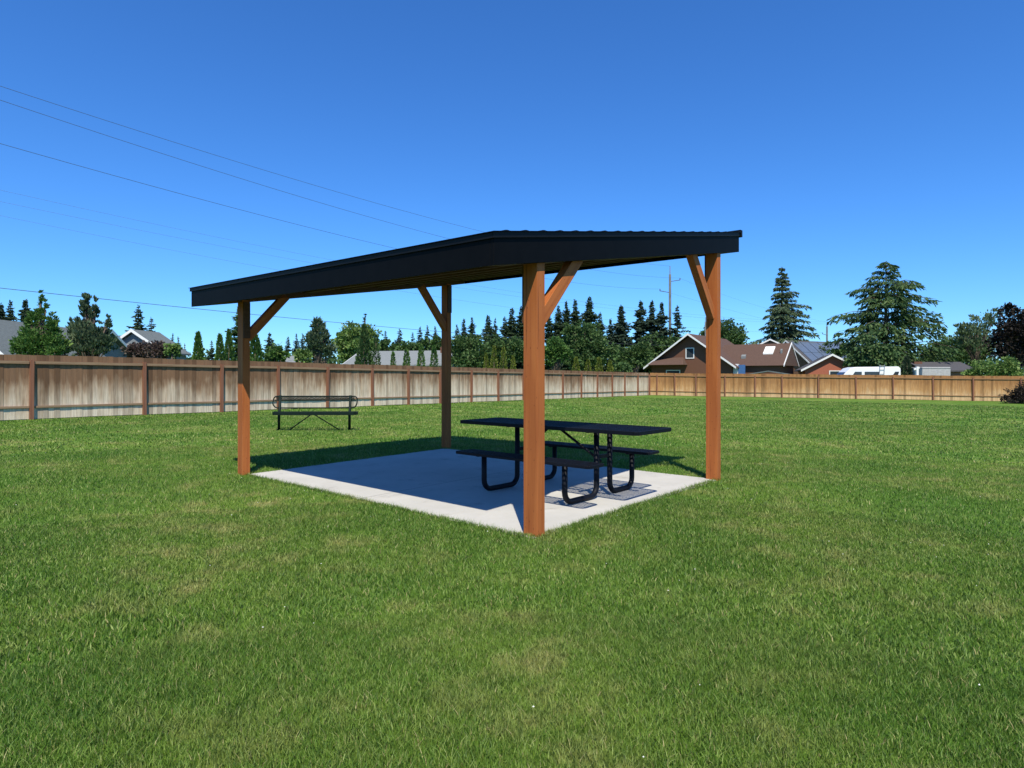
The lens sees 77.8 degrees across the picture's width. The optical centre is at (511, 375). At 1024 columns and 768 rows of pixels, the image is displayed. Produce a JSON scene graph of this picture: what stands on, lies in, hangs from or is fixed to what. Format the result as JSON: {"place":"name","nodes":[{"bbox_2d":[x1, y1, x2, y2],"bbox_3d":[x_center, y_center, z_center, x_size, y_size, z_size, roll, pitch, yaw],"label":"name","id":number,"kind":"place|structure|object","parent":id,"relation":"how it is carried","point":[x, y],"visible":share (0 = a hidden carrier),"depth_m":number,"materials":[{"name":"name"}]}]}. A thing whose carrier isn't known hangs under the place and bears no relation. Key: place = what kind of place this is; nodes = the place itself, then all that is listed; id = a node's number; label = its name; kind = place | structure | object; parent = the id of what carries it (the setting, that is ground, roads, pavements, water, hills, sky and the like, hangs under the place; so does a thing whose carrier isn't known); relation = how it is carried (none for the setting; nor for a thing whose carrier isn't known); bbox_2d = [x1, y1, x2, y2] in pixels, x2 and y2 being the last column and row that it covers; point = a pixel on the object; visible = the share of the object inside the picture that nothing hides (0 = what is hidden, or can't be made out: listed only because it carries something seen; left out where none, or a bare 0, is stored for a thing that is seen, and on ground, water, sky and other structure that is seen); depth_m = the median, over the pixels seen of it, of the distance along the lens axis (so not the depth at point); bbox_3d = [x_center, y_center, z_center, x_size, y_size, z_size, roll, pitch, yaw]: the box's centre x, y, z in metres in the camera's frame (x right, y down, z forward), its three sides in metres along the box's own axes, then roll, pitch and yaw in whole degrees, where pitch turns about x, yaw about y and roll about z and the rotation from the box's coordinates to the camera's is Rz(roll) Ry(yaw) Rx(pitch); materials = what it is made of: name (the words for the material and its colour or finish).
{"place":"outdoors","nodes":[
{"label":"outdoors","id":0,"kind":"place"},
{"bbox_2d":[0,395,1023,767],"bbox_3d":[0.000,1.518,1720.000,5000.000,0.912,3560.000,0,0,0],"label":"ground","id":1,"kind":"structure","parent":0,"point":[590,409],"depth_m":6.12,"materials":[{"name":"green plant"}]},
{"bbox_2d":[0,303,10,320],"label":"spruce tree","id":2,"kind":"object","parent":1,"relation":"on","point":[3,315],"visible":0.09,"depth_m":45.01,"materials":[{"name":"green plant"}]},
{"bbox_2d":[5,300,19,321],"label":"spruce tree","id":3,"kind":"object","parent":1,"relation":"on","point":[10,315],"visible":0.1,"depth_m":47.93,"materials":[{"name":"green plant"}]},
{"bbox_2d":[17,299,31,321],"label":"spruce tree","id":4,"kind":"object","parent":1,"relation":"on","point":[22,314],"visible":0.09,"depth_m":39.89,"materials":[{"name":"green plant"}]},
{"bbox_2d":[8,290,65,355],"bbox_3d":[-17.923,-0.939,23.943,1.946,4.693,1.251,0,0,-23],"label":"broadleaf tree","id":5,"kind":"object","parent":1,"relation":"on","point":[32,338],"visible":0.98,"depth_m":23.85,"materials":[{"name":"green plant"}]},
{"bbox_2d":[0,320,105,356],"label":"house","id":6,"kind":"structure","parent":1,"relation":"on","point":[8,329],"depth_m":36.31,"materials":[{"name":"white"}]},
{"bbox_2d":[57,333,73,355],"bbox_3d":[-17.778,-0.163,24.974,0.790,3.145,0.781,0,0,38],"label":"shrub","id":7,"kind":"object","parent":1,"relation":"on","point":[67,342],"visible":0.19,"depth_m":25.02,"materials":[{"name":"green plant"}]},
{"bbox_2d":[65,292,117,356],"bbox_3d":[-17.126,-1.021,25.960,2.054,4.873,1.941,0,0,45],"label":"pine tree","id":8,"kind":"object","parent":1,"relation":"on","point":[87,336],"visible":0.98,"depth_m":25.81,"materials":[{"name":"green plant"}]},
{"bbox_2d":[104,330,127,356],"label":"garage wing","id":9,"kind":"structure","parent":1,"relation":"on","point":[119,342],"depth_m":48.12,"materials":[{"name":"grey"}]},
{"bbox_2d":[125,304,148,331],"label":"spruce tree","id":10,"kind":"object","parent":1,"relation":"on","point":[138,324],"visible":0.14,"depth_m":74.83,"materials":[{"name":"green plant"}]},
{"bbox_2d":[120,339,170,358],"bbox_3d":[-14.296,0.013,25.200,2.005,2.878,1.517,0,0,11],"label":"shrub","id":11,"kind":"object","parent":1,"relation":"on","point":[154,349],"visible":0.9,"depth_m":24.75,"materials":[{"name":"brown plant"}]},
{"bbox_2d":[119,329,190,359],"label":"house","id":12,"kind":"structure","parent":1,"relation":"on","point":[131,336],"depth_m":50.24,"materials":[{"name":"grey"}]},
{"bbox_2d":[163,343,182,358],"bbox_3d":[-13.153,0.082,24.580,0.691,2.782,0.682,0,0,0],"label":"shrub","id":13,"kind":"object","parent":1,"relation":"on","point":[172,351],"visible":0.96,"depth_m":24.48,"materials":[{"name":"green plant"}]},
{"bbox_2d":[190,331,203,359],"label":"cedar tree","id":14,"kind":"object","parent":1,"relation":"on","point":[198,352],"visible":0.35,"depth_m":26.91,"materials":[{"name":"green plant"}]},
{"bbox_2d":[204,341,214,359],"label":"spruce tree","id":15,"kind":"object","parent":1,"relation":"on","point":[211,355],"visible":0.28,"depth_m":54.94,"materials":[{"name":"green plant"}]},
{"bbox_2d":[214,333,226,359],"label":"cedar tree","id":16,"kind":"object","parent":1,"relation":"on","point":[220,350],"visible":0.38,"depth_m":27.92,"materials":[{"name":"green plant"}]},
{"bbox_2d":[224,328,236,360],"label":"cedar tree","id":17,"kind":"object","parent":1,"relation":"on","point":[229,342],"visible":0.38,"depth_m":28.93,"materials":[{"name":"green plant"}]},
{"bbox_2d":[225,307,237,360],"bbox_3d":[-15.514,-1.279,36.022,1.629,5.493,1.374,0,0,0],"label":"spruce tree","id":18,"kind":"object","parent":1,"relation":"on","point":[234,332],"visible":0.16,"depth_m":35.81,"materials":[{"name":"green plant"}]},
{"bbox_2d":[250,334,264,360],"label":"cedar tree","id":19,"kind":"object","parent":1,"relation":"on","point":[256,348],"visible":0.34,"depth_m":27.88,"materials":[{"name":"green plant"}]},
{"bbox_2d":[263,333,274,361],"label":"spruce tree","id":20,"kind":"object","parent":1,"relation":"on","point":[269,341],"visible":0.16,"depth_m":57.86,"materials":[{"name":"green plant"}]},
{"bbox_2d":[264,345,290,361],"bbox_3d":[-11.105,-0.004,29.947,1.210,3.004,1.052,0,0,0],"label":"shrub","id":21,"kind":"object","parent":1,"relation":"on","point":[276,353],"visible":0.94,"depth_m":29.82,"materials":[{"name":"green plant"}]},
{"bbox_2d":[291,335,299,353],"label":"spruce tree","id":22,"kind":"object","parent":1,"relation":"on","point":[297,344],"visible":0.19,"depth_m":84.94,"materials":[{"name":"green plant"}]},
{"bbox_2d":[292,347,313,362],"bbox_3d":[-9.874,0.087,30.017,1.067,2.866,0.988,0,0,0],"label":"shrub","id":23,"kind":"object","parent":1,"relation":"on","point":[300,355],"visible":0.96,"depth_m":29.84,"materials":[{"name":"green plant"}]},
{"bbox_2d":[272,395,357,429],"bbox_3d":[-4.835,0.918,15.473,2.133,0.876,0.489,0,0,-2],"label":"park bench","id":24,"kind":"object","parent":1,"relation":"on","point":[349,412],"visible":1,"depth_m":15.61,"materials":[{"name":"black metal"}]},
{"bbox_2d":[302,316,338,363],"bbox_3d":[-10.373,-0.851,33.973,1.917,4.723,1.438,0,0,19],"label":"pine tree","id":25,"kind":"object","parent":1,"relation":"on","point":[317,339],"visible":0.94,"depth_m":33.85,"materials":[{"name":"green plant"}]},
{"bbox_2d":[0,354,649,419],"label":"wooden fence","id":26,"kind":"object","parent":1,"relation":"on","point":[32,387],"visible":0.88,"depth_m":22.61,"materials":[{"name":"brown wood"}]},
{"bbox_2d":[331,320,383,362],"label":"broadleaf tree","id":27,"kind":"object","parent":1,"relation":"on","point":[346,340],"visible":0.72,"depth_m":79.25,"materials":[{"name":"green plant"}]},
{"bbox_2d":[354,322,371,364],"bbox_3d":[-7.670,-0.665,32.967,1.372,4.214,1.392,0,0,0],"label":"cedar tree","id":28,"kind":"object","parent":1,"relation":"on","point":[364,352],"visible":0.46,"depth_m":32.85,"materials":[{"name":"green plant"}]},
{"bbox_2d":[371,334,380,364],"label":"cedar tree","id":29,"kind":"object","parent":1,"relation":"on","point":[374,349],"visible":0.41,"depth_m":32.93,"materials":[{"name":"green plant"}]},
{"bbox_2d":[391,330,404,347],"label":"spruce tree","id":30,"kind":"object","parent":1,"relation":"on","point":[399,338],"visible":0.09,"depth_m":99.82,"materials":[{"name":"green plant"}]},
{"bbox_2d":[343,347,457,366],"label":"house","id":31,"kind":"structure","parent":1,"relation":"on","point":[385,356],"depth_m":61.44,"materials":[{"name":"grey"}]},
{"bbox_2d":[402,349,410,365],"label":"arborvitae","id":32,"kind":"object","parent":1,"relation":"on","point":[406,357],"visible":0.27,"depth_m":33.95,"materials":[{"name":"green plant"}]},
{"bbox_2d":[378,335,451,350],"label":"broadleaf tree","id":33,"kind":"object","parent":1,"relation":"on","point":[414,346],"visible":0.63,"depth_m":87.53,"materials":[{"name":"green plant"}]},
{"bbox_2d":[416,344,425,366],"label":"arborvitae","id":34,"kind":"object","parent":1,"relation":"on","point":[421,354],"visible":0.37,"depth_m":33.93,"materials":[{"name":"green plant"}]},
{"bbox_2d":[429,345,438,366],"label":"arborvitae","id":35,"kind":"object","parent":1,"relation":"on","point":[434,352],"visible":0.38,"depth_m":33.94,"materials":[{"name":"green plant"}]},
{"bbox_2d":[458,318,467,342],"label":"spruce tree","id":36,"kind":"object","parent":1,"relation":"on","point":[464,328],"visible":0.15,"depth_m":89.89,"materials":[{"name":"green plant"}]},
{"bbox_2d":[466,317,476,367],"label":"spruce tree","id":37,"kind":"object","parent":1,"relation":"on","point":[471,328],"visible":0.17,"depth_m":89.85,"materials":[{"name":"green plant"}]},
{"bbox_2d":[451,333,493,367],"bbox_3d":[-3.720,-1.069,54.812,3.975,5.429,3.714,0,0,-38],"label":"broadleaf tree","id":38,"kind":"object","parent":1,"relation":"on","point":[466,354],"visible":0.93,"depth_m":54.27,"materials":[{"name":"green plant"}]},
{"bbox_2d":[251,448,713,538],"bbox_3d":[-0.514,1.362,8.272,5.082,0.137,3.629,0,0,42],"label":"concrete pad","id":39,"kind":"object","parent":1,"relation":"on","point":[446,482],"visible":0.56,"depth_m":7.67,"materials":[{"name":"grey concrete"}]},
{"bbox_2d":[190,230,742,536],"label":"pavilion","id":40,"kind":"structure","parent":39,"relation":"on","point":[531,258],"depth_m":6.52,"materials":[{"name":"brown wood"}]},
{"bbox_2d":[456,417,670,503],"bbox_3d":[0.510,0.933,7.288,2.524,0.768,1.614,0,0,42],"label":"picnic table","id":41,"kind":"object","parent":39,"relation":"on","point":[554,461],"visible":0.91,"depth_m":7.03,"materials":[{"name":"black metal"}]},
{"bbox_2d":[483,352,488,367],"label":"arborvitae","id":42,"kind":"object","parent":1,"relation":"on","point":[486,363],"visible":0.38,"depth_m":41.95,"materials":[{"name":"green plant"}]},
{"bbox_2d":[481,315,494,367],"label":"spruce tree","id":43,"kind":"object","parent":1,"relation":"on","point":[488,329],"visible":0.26,"depth_m":89.74,"materials":[{"name":"green plant"}]},
{"bbox_2d":[489,345,497,368],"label":"arborvitae","id":44,"kind":"object","parent":1,"relation":"on","point":[494,356],"visible":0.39,"depth_m":41.92,"materials":[{"name":"green plant"}]},
{"bbox_2d":[499,346,507,368],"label":"arborvitae","id":45,"kind":"object","parent":1,"relation":"on","point":[503,352],"visible":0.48,"depth_m":41.95,"materials":[{"name":"green plant"}]},
{"bbox_2d":[484,334,523,368],"bbox_3d":[-0.561,-1.141,59.879,4.595,5.644,3.192,0,0,-21],"label":"broadleaf tree","id":46,"kind":"object","parent":1,"relation":"on","point":[513,345],"visible":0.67,"depth_m":59.42,"materials":[{"name":"green plant"}]},
{"bbox_2d":[499,317,510,363],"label":"spruce tree","id":47,"kind":"object","parent":1,"relation":"on","point":[504,327],"visible":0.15,"depth_m":89.80,"materials":[{"name":"green plant"}]},
{"bbox_2d":[501,308,521,368],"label":"spruce tree","id":48,"kind":"object","parent":1,"relation":"on","point":[511,322],"visible":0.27,"depth_m":89.71,"materials":[{"name":"green plant"}]},
{"bbox_2d":[511,306,523,368],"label":"spruce tree","id":49,"kind":"object","parent":1,"relation":"on","point":[520,328],"visible":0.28,"depth_m":89.62,"materials":[{"name":"green plant"}]},
{"bbox_2d":[545,316,555,369],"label":"spruce tree","id":50,"kind":"object","parent":1,"relation":"on","point":[549,333],"visible":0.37,"depth_m":91.74,"materials":[{"name":"green plant"}]},
{"bbox_2d":[547,305,567,369],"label":"spruce tree","id":51,"kind":"object","parent":1,"relation":"on","point":[557,319],"visible":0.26,"depth_m":91.73,"materials":[{"name":"green plant"}]},
{"bbox_2d":[545,336,572,369],"bbox_3d":[4.032,-0.981,58.065,3.111,5.442,2.139,0,0,0],"label":"broadleaf tree","id":52,"kind":"object","parent":1,"relation":"on","point":[557,351],"visible":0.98,"depth_m":57.69,"materials":[{"name":"green plant"}]},
{"bbox_2d":[556,301,572,370],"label":"spruce tree","id":53,"kind":"object","parent":1,"relation":"on","point":[566,315],"visible":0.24,"depth_m":91.70,"materials":[{"name":"green plant"}]},
{"bbox_2d":[566,299,584,370],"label":"spruce tree","id":54,"kind":"object","parent":1,"relation":"on","point":[575,316],"visible":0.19,"depth_m":91.76,"materials":[{"name":"green plant"}]},
{"bbox_2d":[572,357,579,370],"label":"arborvitae","id":55,"kind":"object","parent":1,"relation":"on","point":[576,364],"visible":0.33,"depth_m":51.88,"materials":[{"name":"green plant"}]},
{"bbox_2d":[584,359,591,370],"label":"arborvitae","id":56,"kind":"object","parent":1,"relation":"on","point":[587,366],"visible":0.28,"depth_m":51.91,"materials":[{"name":"green plant"}]},
{"bbox_2d":[560,320,620,370],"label":"broadleaf tree","id":57,"kind":"object","parent":1,"relation":"on","point":[583,345],"visible":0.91,"depth_m":65.43,"materials":[{"name":"green plant"}]},
{"bbox_2d":[581,297,600,370],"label":"spruce tree","id":58,"kind":"object","parent":1,"relation":"on","point":[589,315],"visible":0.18,"depth_m":91.72,"materials":[{"name":"green plant"}]},
{"bbox_2d":[595,356,602,371],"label":"arborvitae","id":59,"kind":"object","parent":1,"relation":"on","point":[600,365],"visible":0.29,"depth_m":51.89,"materials":[{"name":"green plant"}]},
{"bbox_2d":[596,312,609,371],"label":"spruce tree","id":60,"kind":"object","parent":1,"relation":"on","point":[602,327],"visible":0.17,"depth_m":91.76,"materials":[{"name":"green plant"}]},
{"bbox_2d":[186,341,1023,375],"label":"distant woods","id":61,"kind":"object","parent":1,"relation":"on","point":[334,360],"visible":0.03,"depth_m":178.98,"materials":[{"name":"green plant"}]},
{"bbox_2d":[604,318,618,371],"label":"spruce tree","id":62,"kind":"object","parent":1,"relation":"on","point":[611,329],"visible":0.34,"depth_m":91.78,"materials":[{"name":"green plant"}]},
{"bbox_2d":[608,304,635,370],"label":"spruce tree","id":63,"kind":"object","parent":1,"relation":"on","point":[621,331],"visible":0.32,"depth_m":91.61,"materials":[{"name":"green plant"}]},
{"bbox_2d":[612,362,632,371],"bbox_3d":[9.878,0.221,57.068,1.996,3.156,1.659,0,0,0],"label":"shrub","id":64,"kind":"object","parent":1,"relation":"on","point":[621,367],"visible":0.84,"depth_m":56.83,"materials":[{"name":"green plant"}]},
{"bbox_2d":[613,340,655,372],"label":"broadleaf tree","id":65,"kind":"object","parent":1,"relation":"on","point":[633,355],"visible":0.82,"depth_m":71.83,"materials":[{"name":"green plant"}]},
{"bbox_2d":[626,300,657,372],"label":"spruce tree","id":66,"kind":"object","parent":1,"relation":"on","point":[639,326],"visible":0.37,"depth_m":91.63,"materials":[{"name":"green plant"}]},
{"bbox_2d":[645,300,661,371],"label":"spruce tree","id":67,"kind":"object","parent":1,"relation":"on","point":[651,319],"visible":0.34,"depth_m":91.73,"materials":[{"name":"green plant"}]},
{"bbox_2d":[652,302,673,348],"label":"spruce tree","id":68,"kind":"object","parent":1,"relation":"on","point":[662,330],"visible":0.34,"depth_m":91.63,"materials":[{"name":"green plant"}]},
{"bbox_2d":[638,327,690,373],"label":"broadleaf tree","id":69,"kind":"object","parent":1,"relation":"on","point":[659,348],"visible":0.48,"depth_m":89.83,"materials":[{"name":"green plant"}]},
{"bbox_2d":[661,267,678,335],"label":"utility pole","id":70,"kind":"object","parent":1,"relation":"on","point":[670,281],"visible":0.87,"depth_m":94.85,"materials":[{"name":"wood"}]},
{"bbox_2d":[0,143,639,288],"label":"power line","id":71,"kind":"object","parent":70,"relation":"attached to","point":[216,203],"visible":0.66,"depth_m":34.46,"materials":[{"name":"metal"}]},
{"bbox_2d":[1,86,664,265],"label":"power line","id":72,"kind":"object","parent":70,"relation":"attached to","point":[223,157],"visible":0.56,"depth_m":37.74,"materials":[{"name":"metal"}]},
{"bbox_2d":[1,100,665,277],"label":"power line","id":73,"kind":"object","parent":70,"relation":"attached to","point":[250,181],"visible":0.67,"depth_m":37.37,"materials":[{"name":"metal"}]},
{"bbox_2d":[668,306,685,339],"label":"spruce tree","id":74,"kind":"object","parent":1,"relation":"on","point":[677,324],"visible":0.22,"depth_m":91.84,"materials":[{"name":"green plant"}]},
{"bbox_2d":[698,317,749,344],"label":"broadleaf tree","id":75,"kind":"object","parent":1,"relation":"on","point":[731,334],"visible":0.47,"depth_m":117.81,"materials":[{"name":"green plant"}]},
{"bbox_2d":[748,267,828,350],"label":"cedar tree","id":76,"kind":"object","parent":1,"relation":"on","point":[782,314],"visible":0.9,"depth_m":98.99,"materials":[{"name":"green plant"}]},
{"bbox_2d":[783,340,844,373],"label":"house","id":77,"kind":"structure","parent":1,"relation":"on","point":[806,352],"depth_m":95.34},
{"bbox_2d":[794,354,846,374],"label":"house","id":78,"kind":"structure","parent":1,"relation":"on","point":[830,364],"depth_m":72.23,"materials":[{"name":"orange brick"}]},
{"bbox_2d":[822,324,829,340],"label":"utility pole","id":79,"kind":"object","parent":1,"relation":"on","point":[826,334],"visible":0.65,"depth_m":129.92,"materials":[{"name":"metal"}]},
{"bbox_2d":[2,190,759,319],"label":"power line","id":80,"kind":"object","parent":79,"relation":"attached to","point":[278,249],"visible":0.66,"depth_m":69.42,"materials":[{"name":"metal"}]},
{"bbox_2d":[4,216,784,332],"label":"power line","id":81,"kind":"object","parent":79,"relation":"attached to","point":[280,270],"visible":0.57,"depth_m":69.36,"materials":[{"name":"metal"}]},
{"bbox_2d":[4,202,802,323],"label":"power line","id":82,"kind":"object","parent":79,"relation":"attached to","point":[298,260],"visible":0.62,"depth_m":69.47,"materials":[{"name":"metal"}]},
{"bbox_2d":[650,373,1023,400],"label":"wooden fence","id":83,"kind":"object","parent":1,"relation":"on","point":[955,388],"visible":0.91,"depth_m":48.15,"materials":[{"name":"brown wood"}]},
{"bbox_2d":[826,341,857,357],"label":"broadleaf tree","id":84,"kind":"object","parent":1,"relation":"on","point":[840,351],"visible":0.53,"depth_m":91.85,"materials":[{"name":"green plant"}]},
{"bbox_2d":[836,365,900,374],"bbox_3d":[33.809,0.432,60.950,5.940,2.947,2.084,0,0,8],"label":"camper van","id":85,"kind":"object","parent":1,"relation":"on","point":[884,370],"visible":0.39,"depth_m":59.96,"materials":[{"name":"white paint"}]},
{"bbox_2d":[843,329,900,366],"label":"broadleaf tree","id":86,"kind":"object","parent":1,"relation":"on","point":[867,354],"visible":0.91,"depth_m":66.90,"materials":[{"name":"green plant"}]},
{"bbox_2d":[822,261,964,374],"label":"cedar tree","id":87,"kind":"object","parent":1,"relation":"on","point":[899,302],"visible":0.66,"depth_m":72.44,"materials":[{"name":"green plant"}]},
{"bbox_2d":[901,355,912,374],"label":"cedar tree","id":88,"kind":"object","parent":1,"relation":"on","point":[906,360],"visible":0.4,"depth_m":59.85,"materials":[{"name":"green plant"}]},
{"bbox_2d":[912,367,949,375],"bbox_3d":[38.895,0.559,58.948,2.540,2.720,1.940,0,0,4],"label":"box trailer","id":89,"kind":"object","parent":1,"relation":"on","point":[941,371],"visible":0.23,"depth_m":58.02,"materials":[{"name":"grey metal"}]},
{"bbox_2d":[900,362,971,375],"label":"outbuilding","id":90,"kind":"structure","parent":1,"relation":"on","point":[957,368],"depth_m":67.42,"materials":[{"name":"grey"}]},
{"bbox_2d":[922,334,995,365],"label":"broadleaf tree","id":91,"kind":"object","parent":1,"relation":"on","point":[964,358],"visible":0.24,"depth_m":83.20,"materials":[{"name":"green plant"}]},
{"bbox_2d":[952,307,1003,362],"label":"broadleaf tree","id":92,"kind":"object","parent":1,"relation":"on","point":[975,341],"visible":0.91,"depth_m":77.67,"materials":[{"name":"green plant"}]},
{"bbox_2d":[961,359,999,375],"bbox_3d":[38.038,0.338,51.481,2.293,3.505,2.400,0,0,-35],"label":"shrub","id":93,"kind":"object","parent":1,"relation":"on","point":[986,368],"visible":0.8,"depth_m":51.06,"materials":[{"name":"green plant"}]},
{"bbox_2d":[982,302,1023,370],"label":"broadleaf tree","id":94,"kind":"object","parent":1,"relation":"on","point":[1009,334],"visible":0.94,"depth_m":69.44,"materials":[{"name":"purple plant"}]},
{"bbox_2d":[994,356,1023,375],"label":"shrub","id":95,"kind":"object","parent":1,"relation":"on","point":[1008,365],"visible":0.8,"depth_m":51.45,"materials":[{"name":"green plant"}]},
{"bbox_2d":[997,378,1023,403],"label":"shrub","id":96,"kind":"object","parent":1,"relation":"on","point":[1016,397],"visible":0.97,"depth_m":40.95,"materials":[{"name":"black plant"}]},
{"bbox_2d":[0,0,1023,373],"label":"sky","id":97,"kind":"structure","parent":0,"point":[843,139],"materials":[{"name":"blue"}]},
{"bbox_2d":[643,333,798,373],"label":"house","id":98,"kind":"structure","parent":0,"point":[686,353],"depth_m":75.33,"materials":[{"name":"brown brick"}]},
{"bbox_2d":[686,348,693,358],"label":"window","id":99,"kind":"structure","parent":98,"relation":"in","point":[689,351],"depth_m":75.95,"materials":[{"name":"white glass"}]},
{"bbox_2d":[738,365,744,373],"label":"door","id":100,"kind":"structure","parent":98,"relation":"in","point":[741,370],"depth_m":72.90,"materials":[{"name":"blue paint"}]},
{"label":"utility pole","id":101,"kind":"object","parent":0,"visible":0},
{"bbox_2d":[2,288,671,345],"bbox_3d":[0.099,-4.145,61.501,0.029,0.855,88.475,0,0,41],"label":"power line","id":102,"kind":"object","parent":101,"relation":"attached to","point":[254,314],"visible":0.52,"depth_m":40.22,"materials":[{"name":"metal"}]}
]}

